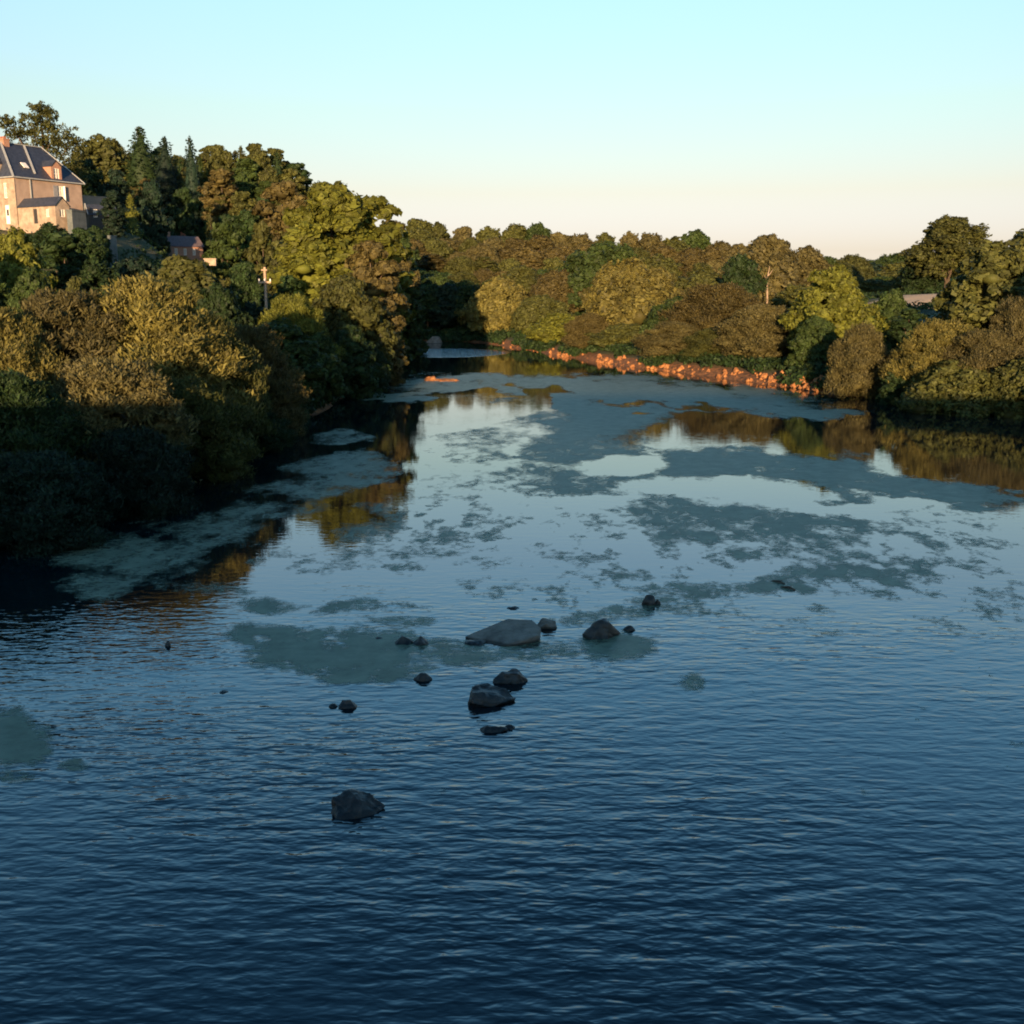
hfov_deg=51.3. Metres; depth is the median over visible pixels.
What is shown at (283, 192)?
tree
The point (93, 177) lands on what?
tree
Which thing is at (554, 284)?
tree
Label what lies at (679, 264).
tree
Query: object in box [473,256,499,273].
tree
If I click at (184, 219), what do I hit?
tree
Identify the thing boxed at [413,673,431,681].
rock
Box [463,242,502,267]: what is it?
tree
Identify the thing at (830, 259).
tree
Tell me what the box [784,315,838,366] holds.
bush
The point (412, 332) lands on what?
tree
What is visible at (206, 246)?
tree
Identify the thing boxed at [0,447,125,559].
willow bush
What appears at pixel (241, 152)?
conifer
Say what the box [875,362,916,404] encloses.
bush
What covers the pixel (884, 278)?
tree
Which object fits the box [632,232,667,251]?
tree
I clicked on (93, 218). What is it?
house
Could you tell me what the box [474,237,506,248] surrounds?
tree
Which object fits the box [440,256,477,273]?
tree
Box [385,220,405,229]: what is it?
tree
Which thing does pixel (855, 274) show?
tree
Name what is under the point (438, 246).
tree
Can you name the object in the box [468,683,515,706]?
rock
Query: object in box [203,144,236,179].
tree
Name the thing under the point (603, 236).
tree
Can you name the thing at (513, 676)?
rock
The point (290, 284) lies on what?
tree
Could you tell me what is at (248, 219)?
tree
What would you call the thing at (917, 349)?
willow bush
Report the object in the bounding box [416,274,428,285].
tree
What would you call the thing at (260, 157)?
tree
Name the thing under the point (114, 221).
tree
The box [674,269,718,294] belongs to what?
tree
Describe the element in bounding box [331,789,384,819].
rock
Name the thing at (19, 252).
tree
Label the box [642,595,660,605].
rock
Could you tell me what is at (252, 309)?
tree
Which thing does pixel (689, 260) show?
tree
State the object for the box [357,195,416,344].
tree
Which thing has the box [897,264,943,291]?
tree
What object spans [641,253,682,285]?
tree
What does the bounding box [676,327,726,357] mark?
willow bush
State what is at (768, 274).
dead tree
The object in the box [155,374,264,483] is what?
willow bush
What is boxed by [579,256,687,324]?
tree
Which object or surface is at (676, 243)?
tree
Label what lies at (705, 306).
willow bush
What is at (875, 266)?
tree
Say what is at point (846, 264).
tree
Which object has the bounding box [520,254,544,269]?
tree
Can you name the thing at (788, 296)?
tree
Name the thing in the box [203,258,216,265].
wall
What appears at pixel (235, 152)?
conifer
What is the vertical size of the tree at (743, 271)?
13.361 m
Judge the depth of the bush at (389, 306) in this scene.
104.26 m
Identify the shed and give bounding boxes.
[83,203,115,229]
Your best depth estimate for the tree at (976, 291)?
120.69 m
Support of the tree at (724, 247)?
on the ground
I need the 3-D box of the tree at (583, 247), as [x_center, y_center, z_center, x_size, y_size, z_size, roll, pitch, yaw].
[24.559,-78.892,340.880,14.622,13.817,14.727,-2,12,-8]
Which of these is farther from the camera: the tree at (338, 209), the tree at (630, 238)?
the tree at (630, 238)
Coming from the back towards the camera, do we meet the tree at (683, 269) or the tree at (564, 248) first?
the tree at (564, 248)
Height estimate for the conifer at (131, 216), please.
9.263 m
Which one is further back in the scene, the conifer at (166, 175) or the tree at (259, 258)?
the conifer at (166, 175)
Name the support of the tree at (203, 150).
on the ground
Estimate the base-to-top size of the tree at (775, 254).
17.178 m
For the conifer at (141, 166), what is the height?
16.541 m
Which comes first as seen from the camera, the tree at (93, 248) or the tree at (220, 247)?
the tree at (93, 248)
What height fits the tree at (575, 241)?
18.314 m
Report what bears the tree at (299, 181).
on the ground
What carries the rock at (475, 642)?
on the river
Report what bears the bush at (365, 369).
on the ground
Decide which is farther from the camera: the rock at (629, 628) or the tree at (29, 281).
the tree at (29, 281)
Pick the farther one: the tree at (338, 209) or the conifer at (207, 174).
the conifer at (207, 174)
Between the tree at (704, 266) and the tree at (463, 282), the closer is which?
the tree at (463, 282)
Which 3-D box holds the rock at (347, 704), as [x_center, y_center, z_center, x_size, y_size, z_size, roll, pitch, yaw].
[-3.740,4.371,23.660,0.637,0.440,0.282,0,12,0]
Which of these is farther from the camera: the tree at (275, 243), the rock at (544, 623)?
the tree at (275, 243)
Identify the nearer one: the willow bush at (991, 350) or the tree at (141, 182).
the willow bush at (991, 350)
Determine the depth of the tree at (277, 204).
226.82 m
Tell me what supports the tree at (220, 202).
on the ground
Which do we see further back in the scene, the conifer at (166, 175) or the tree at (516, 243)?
the tree at (516, 243)
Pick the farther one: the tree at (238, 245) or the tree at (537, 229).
the tree at (537, 229)
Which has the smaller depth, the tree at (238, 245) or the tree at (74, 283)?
the tree at (74, 283)
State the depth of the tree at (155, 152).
254.69 m
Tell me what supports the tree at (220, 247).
on the ground
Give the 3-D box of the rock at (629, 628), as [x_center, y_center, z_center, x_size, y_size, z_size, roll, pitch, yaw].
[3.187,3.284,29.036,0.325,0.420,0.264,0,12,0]
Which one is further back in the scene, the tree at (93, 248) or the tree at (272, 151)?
the tree at (272, 151)
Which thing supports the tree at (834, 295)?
on the ground
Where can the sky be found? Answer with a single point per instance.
(838, 128)
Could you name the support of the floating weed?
on the river
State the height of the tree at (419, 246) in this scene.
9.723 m
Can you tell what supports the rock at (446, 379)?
on the river
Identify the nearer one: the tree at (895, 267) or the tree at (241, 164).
the tree at (241, 164)
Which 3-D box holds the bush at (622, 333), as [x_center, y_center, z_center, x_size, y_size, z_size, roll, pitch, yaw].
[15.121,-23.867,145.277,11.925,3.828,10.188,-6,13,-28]
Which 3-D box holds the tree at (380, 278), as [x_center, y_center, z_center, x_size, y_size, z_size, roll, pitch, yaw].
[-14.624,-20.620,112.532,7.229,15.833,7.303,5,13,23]
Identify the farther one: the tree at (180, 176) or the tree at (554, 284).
the tree at (180, 176)
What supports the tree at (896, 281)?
on the ground
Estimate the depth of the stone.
99.64 m
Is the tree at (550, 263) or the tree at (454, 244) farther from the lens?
the tree at (454, 244)
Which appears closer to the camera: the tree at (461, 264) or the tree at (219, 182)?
the tree at (219, 182)
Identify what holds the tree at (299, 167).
on the ground
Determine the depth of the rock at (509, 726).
22.43 m
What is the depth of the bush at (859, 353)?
91.19 m
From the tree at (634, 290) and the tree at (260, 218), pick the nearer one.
the tree at (634, 290)
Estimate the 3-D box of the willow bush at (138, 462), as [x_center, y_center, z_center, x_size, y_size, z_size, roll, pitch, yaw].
[-16.004,-0.911,44.233,6.878,5.337,6.444,-8,14,-33]
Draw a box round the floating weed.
[0,372,1023,791]
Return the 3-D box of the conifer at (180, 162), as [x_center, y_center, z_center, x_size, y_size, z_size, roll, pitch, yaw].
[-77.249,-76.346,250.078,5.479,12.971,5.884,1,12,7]
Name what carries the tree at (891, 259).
on the ground
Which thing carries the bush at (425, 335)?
on the ground
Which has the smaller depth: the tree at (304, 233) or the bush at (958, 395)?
the bush at (958, 395)
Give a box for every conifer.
[122,126,156,199]
[125,194,143,237]
[153,136,182,208]
[176,158,184,176]
[181,135,207,226]
[196,157,206,182]
[204,169,210,181]
[205,212,213,250]
[232,150,238,163]
[235,146,246,175]
[272,151,282,181]
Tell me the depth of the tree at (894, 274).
356.90 m
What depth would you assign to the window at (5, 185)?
145.22 m
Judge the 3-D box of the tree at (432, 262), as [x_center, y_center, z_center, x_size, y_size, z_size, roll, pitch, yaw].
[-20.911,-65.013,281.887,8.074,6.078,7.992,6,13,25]
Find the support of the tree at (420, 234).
on the ground
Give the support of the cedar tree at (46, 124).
on the ground
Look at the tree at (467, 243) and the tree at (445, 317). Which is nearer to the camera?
the tree at (445, 317)
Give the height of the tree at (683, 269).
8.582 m
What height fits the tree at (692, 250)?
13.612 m
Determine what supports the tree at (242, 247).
on the ground
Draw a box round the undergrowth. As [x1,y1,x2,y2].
[0,194,942,522]
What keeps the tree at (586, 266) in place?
on the ground
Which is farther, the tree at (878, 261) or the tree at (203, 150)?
the tree at (878, 261)
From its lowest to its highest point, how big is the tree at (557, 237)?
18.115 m
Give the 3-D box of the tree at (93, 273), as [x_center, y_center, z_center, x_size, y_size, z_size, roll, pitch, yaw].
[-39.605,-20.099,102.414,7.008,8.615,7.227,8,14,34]
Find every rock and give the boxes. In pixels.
[329,700,356,708]
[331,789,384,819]
[395,636,428,645]
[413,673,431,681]
[424,376,435,380]
[427,336,441,342]
[436,378,458,381]
[465,619,540,645]
[465,640,485,645]
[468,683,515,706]
[480,725,507,732]
[493,668,527,683]
[505,724,514,729]
[537,618,556,628]
[582,618,619,638]
[623,625,634,630]
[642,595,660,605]
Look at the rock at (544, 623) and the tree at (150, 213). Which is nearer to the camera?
the rock at (544, 623)
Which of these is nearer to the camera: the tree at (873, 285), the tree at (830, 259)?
the tree at (873, 285)
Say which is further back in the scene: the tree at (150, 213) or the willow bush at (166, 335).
the tree at (150, 213)
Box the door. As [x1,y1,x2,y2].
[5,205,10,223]
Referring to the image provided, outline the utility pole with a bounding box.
[258,267,270,308]
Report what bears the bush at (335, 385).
on the ground
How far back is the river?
21.19 m
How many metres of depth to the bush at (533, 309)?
180.04 m
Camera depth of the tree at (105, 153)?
222.76 m
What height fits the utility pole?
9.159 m
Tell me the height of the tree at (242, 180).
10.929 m
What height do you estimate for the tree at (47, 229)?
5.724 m
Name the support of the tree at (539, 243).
on the ground
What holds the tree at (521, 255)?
on the ground
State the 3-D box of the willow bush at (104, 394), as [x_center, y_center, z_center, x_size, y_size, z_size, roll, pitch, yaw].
[-17.827,-3.575,46.985,8.488,6.828,8.925,5,13,23]
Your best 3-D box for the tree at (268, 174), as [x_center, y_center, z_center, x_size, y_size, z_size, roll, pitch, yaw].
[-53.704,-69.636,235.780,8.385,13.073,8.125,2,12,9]
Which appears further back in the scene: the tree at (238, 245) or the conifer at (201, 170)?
the conifer at (201, 170)
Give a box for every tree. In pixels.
[0,100,90,186]
[0,225,57,294]
[0,274,10,306]
[6,266,58,312]
[29,222,67,258]
[34,231,88,289]
[63,257,121,296]
[65,227,108,269]
[66,276,86,293]
[68,133,131,183]
[70,157,105,195]
[96,190,130,239]
[98,168,132,228]
[114,256,160,279]
[126,178,150,198]
[136,179,174,255]
[151,146,161,165]
[153,254,245,311]
[164,187,206,253]
[171,154,186,178]
[176,166,203,186]
[177,180,184,206]
[194,283,257,326]
[195,145,224,173]
[196,168,237,221]
[201,221,208,241]
[201,221,242,287]
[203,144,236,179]
[203,194,229,221]
[204,238,225,275]
[215,214,245,262]
[224,261,268,307]
[226,190,259,224]
[230,157,259,186]
[230,229,246,272]
[231,172,257,198]
[238,209,259,244]
[238,231,270,259]
[239,301,266,328]
[242,220,281,309]
[243,143,261,158]
[246,148,274,176]
[251,180,275,206]
[251,180,310,243]
[255,166,278,186]
[257,215,266,222]
[266,180,404,314]
[267,148,289,170]
[267,181,303,208]
[268,275,308,311]
[269,239,286,259]
[273,221,344,304]
[274,227,285,239]
[278,168,308,195]
[282,162,312,195]
[344,240,411,360]
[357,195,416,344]
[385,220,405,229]
[399,260,420,286]
[400,237,420,267]
[401,280,425,363]
[404,218,437,238]
[409,227,431,242]
[409,239,430,268]
[414,279,450,327]
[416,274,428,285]
[417,254,446,273]
[421,273,455,285]
[422,238,453,265]
[427,282,462,327]
[430,221,454,239]
[440,238,460,251]
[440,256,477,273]
[444,251,464,264]
[447,271,479,284]
[451,226,477,246]
[452,285,479,325]
[455,238,481,252]
[455,279,478,288]
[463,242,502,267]
[472,268,494,284]
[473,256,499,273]
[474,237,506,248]
[475,226,505,241]
[487,270,506,278]
[495,258,520,271]
[497,246,514,259]
[498,264,540,295]
[500,223,526,242]
[505,237,531,249]
[505,246,549,265]
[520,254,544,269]
[524,222,551,240]
[526,234,554,251]
[526,268,585,313]
[536,240,642,314]
[541,246,568,262]
[541,257,566,271]
[550,231,571,246]
[557,244,572,254]
[566,232,593,252]
[574,243,594,251]
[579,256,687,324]
[594,232,615,244]
[619,230,644,250]
[631,246,651,257]
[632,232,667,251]
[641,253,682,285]
[650,245,682,262]
[662,236,690,251]
[671,260,685,270]
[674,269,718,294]
[677,247,702,262]
[678,266,689,275]
[679,253,708,270]
[680,229,711,251]
[689,262,721,277]
[702,246,726,262]
[705,240,737,257]
[707,259,728,278]
[718,233,806,303]
[719,252,769,303]
[731,243,745,253]
[764,266,771,303]
[769,283,810,308]
[778,263,890,353]
[792,245,834,285]
[824,256,837,263]
[836,254,877,279]
[838,262,865,279]
[839,259,884,275]
[846,268,863,281]
[858,279,900,292]
[859,288,868,304]
[866,259,887,265]
[868,276,892,280]
[871,288,908,348]
[875,268,891,276]
[877,252,905,266]
[878,261,905,276]
[884,308,927,358]
[887,269,913,276]
[889,275,926,292]
[897,214,992,287]
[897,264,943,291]
[930,240,1023,334]
[937,277,954,289]
[1001,228,1023,314]
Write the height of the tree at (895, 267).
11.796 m
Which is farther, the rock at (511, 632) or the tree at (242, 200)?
the tree at (242, 200)
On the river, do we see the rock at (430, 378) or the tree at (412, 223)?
the rock at (430, 378)
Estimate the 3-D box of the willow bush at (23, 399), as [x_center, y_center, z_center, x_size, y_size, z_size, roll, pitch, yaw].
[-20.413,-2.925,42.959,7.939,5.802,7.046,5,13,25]
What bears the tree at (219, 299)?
on the ground
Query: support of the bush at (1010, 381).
on the ground
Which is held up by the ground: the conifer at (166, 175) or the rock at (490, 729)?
the conifer at (166, 175)
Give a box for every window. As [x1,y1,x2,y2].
[3,183,7,197]
[57,186,62,196]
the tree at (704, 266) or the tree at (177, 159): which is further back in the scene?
the tree at (704, 266)
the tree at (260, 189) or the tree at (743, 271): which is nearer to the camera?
the tree at (743, 271)
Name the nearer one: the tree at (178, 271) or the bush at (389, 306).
the tree at (178, 271)
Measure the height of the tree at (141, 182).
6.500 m
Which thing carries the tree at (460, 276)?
on the ground
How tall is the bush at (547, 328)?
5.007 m
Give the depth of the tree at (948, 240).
231.26 m
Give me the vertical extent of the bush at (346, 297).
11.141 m
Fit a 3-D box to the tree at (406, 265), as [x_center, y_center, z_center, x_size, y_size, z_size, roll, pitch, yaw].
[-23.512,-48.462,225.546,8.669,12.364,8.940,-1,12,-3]
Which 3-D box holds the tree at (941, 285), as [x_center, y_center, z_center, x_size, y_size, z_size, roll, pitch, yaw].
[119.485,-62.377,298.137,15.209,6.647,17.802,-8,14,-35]
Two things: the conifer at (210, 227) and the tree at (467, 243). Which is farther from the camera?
the tree at (467, 243)
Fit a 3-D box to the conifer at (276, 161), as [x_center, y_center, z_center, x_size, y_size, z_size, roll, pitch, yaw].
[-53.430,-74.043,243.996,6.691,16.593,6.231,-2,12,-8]
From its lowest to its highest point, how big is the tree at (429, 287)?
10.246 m
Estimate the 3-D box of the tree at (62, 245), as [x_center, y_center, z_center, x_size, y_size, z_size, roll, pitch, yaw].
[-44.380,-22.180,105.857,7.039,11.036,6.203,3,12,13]
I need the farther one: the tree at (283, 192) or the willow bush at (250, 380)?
the tree at (283, 192)
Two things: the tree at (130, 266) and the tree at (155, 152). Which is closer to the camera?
the tree at (130, 266)
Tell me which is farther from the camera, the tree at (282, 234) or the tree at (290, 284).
the tree at (282, 234)
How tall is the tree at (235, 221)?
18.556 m
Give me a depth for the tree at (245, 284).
135.60 m
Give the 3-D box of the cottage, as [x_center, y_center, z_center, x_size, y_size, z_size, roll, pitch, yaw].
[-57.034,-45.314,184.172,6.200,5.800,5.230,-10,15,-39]
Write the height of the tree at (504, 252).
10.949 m
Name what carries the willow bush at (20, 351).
on the ground
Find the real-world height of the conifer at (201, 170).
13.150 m
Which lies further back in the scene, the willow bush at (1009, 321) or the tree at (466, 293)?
the tree at (466, 293)
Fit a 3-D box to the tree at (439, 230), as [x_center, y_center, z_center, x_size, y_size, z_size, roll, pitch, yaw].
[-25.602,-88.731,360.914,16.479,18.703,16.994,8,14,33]
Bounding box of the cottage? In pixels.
[167,232,203,261]
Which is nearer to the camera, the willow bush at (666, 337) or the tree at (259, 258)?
the willow bush at (666, 337)
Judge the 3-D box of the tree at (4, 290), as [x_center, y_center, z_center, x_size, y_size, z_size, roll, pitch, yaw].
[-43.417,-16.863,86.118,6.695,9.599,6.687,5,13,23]
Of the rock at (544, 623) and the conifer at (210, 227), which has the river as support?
the rock at (544, 623)
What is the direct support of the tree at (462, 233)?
on the ground
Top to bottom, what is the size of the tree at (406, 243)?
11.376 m
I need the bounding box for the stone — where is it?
[802,383,809,388]
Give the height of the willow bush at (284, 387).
7.417 m
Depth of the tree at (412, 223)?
356.75 m
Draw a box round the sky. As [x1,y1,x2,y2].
[0,0,1023,259]
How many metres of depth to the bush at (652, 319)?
139.00 m
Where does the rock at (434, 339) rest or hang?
on the river
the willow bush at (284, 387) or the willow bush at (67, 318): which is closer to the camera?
the willow bush at (67, 318)
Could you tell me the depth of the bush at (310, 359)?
76.05 m
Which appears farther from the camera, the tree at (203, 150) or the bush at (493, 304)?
the tree at (203, 150)
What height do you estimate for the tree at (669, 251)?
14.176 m
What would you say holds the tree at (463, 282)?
on the ground
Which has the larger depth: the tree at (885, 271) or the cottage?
the tree at (885, 271)
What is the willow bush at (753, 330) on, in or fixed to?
on the ground
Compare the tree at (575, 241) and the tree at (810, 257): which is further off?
the tree at (575, 241)
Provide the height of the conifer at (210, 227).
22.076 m
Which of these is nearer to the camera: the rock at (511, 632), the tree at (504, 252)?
the rock at (511, 632)
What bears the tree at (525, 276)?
on the ground
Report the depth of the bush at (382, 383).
97.74 m
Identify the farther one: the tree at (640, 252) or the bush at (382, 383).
the tree at (640, 252)
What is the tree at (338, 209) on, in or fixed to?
on the ground
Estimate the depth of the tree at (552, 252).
304.64 m
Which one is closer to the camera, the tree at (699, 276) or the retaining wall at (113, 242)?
the retaining wall at (113, 242)
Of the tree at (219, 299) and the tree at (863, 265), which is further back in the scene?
the tree at (863, 265)
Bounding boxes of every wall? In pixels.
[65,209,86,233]
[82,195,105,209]
[107,235,117,266]
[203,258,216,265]
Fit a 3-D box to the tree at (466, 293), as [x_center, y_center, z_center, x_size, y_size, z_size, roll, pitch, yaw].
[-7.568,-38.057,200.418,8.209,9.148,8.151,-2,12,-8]
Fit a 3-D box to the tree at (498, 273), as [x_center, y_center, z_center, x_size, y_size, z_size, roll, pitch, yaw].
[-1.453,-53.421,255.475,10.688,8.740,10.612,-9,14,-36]
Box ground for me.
[0,204,1023,414]
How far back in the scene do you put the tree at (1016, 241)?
123.96 m
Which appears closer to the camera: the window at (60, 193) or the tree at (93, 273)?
the tree at (93, 273)
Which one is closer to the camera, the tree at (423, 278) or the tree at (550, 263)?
the tree at (423, 278)
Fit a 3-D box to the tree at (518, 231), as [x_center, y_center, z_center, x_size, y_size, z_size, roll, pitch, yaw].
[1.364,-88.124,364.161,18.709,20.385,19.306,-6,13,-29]
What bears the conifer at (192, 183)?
on the ground
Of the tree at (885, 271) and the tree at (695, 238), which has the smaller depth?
the tree at (695, 238)
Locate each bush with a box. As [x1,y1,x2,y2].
[0,305,69,385]
[0,367,105,491]
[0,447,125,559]
[19,286,165,385]
[26,352,201,494]
[60,271,265,421]
[77,425,203,522]
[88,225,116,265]
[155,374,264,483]
[189,308,279,442]
[226,322,312,430]
[254,292,346,358]
[259,318,341,404]
[306,331,349,402]
[312,273,400,378]
[332,324,390,398]
[366,339,390,391]
[378,297,408,384]
[415,299,430,353]
[454,276,527,334]
[509,294,570,332]
[521,313,575,343]
[560,312,610,347]
[584,323,644,347]
[630,320,700,357]
[638,295,690,336]
[657,282,771,330]
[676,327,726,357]
[711,303,792,359]
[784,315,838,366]
[821,321,893,398]
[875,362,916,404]
[878,316,973,389]
[891,359,1017,418]
[931,328,1023,389]
[979,359,1023,418]
[989,294,1023,366]
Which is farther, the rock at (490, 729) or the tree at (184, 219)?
the tree at (184, 219)
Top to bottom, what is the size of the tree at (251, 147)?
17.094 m
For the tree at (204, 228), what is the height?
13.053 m
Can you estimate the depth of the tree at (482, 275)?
252.13 m
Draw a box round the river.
[0,341,1023,1023]
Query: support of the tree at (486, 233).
on the ground
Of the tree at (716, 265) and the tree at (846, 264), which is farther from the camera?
the tree at (846, 264)
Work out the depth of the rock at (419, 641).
27.80 m
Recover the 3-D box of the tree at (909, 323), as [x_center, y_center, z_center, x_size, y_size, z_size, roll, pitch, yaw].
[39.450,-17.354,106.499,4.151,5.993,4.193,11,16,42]
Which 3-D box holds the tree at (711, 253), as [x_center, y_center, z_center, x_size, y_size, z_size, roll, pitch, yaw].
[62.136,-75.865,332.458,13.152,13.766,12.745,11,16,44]
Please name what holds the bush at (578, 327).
on the ground
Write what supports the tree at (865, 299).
on the ground
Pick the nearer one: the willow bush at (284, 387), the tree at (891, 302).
the willow bush at (284, 387)
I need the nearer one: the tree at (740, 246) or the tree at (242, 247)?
the tree at (242, 247)
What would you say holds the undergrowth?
on the ground
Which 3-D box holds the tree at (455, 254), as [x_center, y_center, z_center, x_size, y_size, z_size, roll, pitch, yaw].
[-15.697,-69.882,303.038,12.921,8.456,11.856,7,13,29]
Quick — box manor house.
[0,136,84,232]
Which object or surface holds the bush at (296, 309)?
on the ground
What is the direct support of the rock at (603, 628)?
on the river
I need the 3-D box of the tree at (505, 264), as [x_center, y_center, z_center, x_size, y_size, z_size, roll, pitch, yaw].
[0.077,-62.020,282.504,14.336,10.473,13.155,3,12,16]
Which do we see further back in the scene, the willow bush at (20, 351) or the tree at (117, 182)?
the tree at (117, 182)
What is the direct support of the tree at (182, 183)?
on the ground

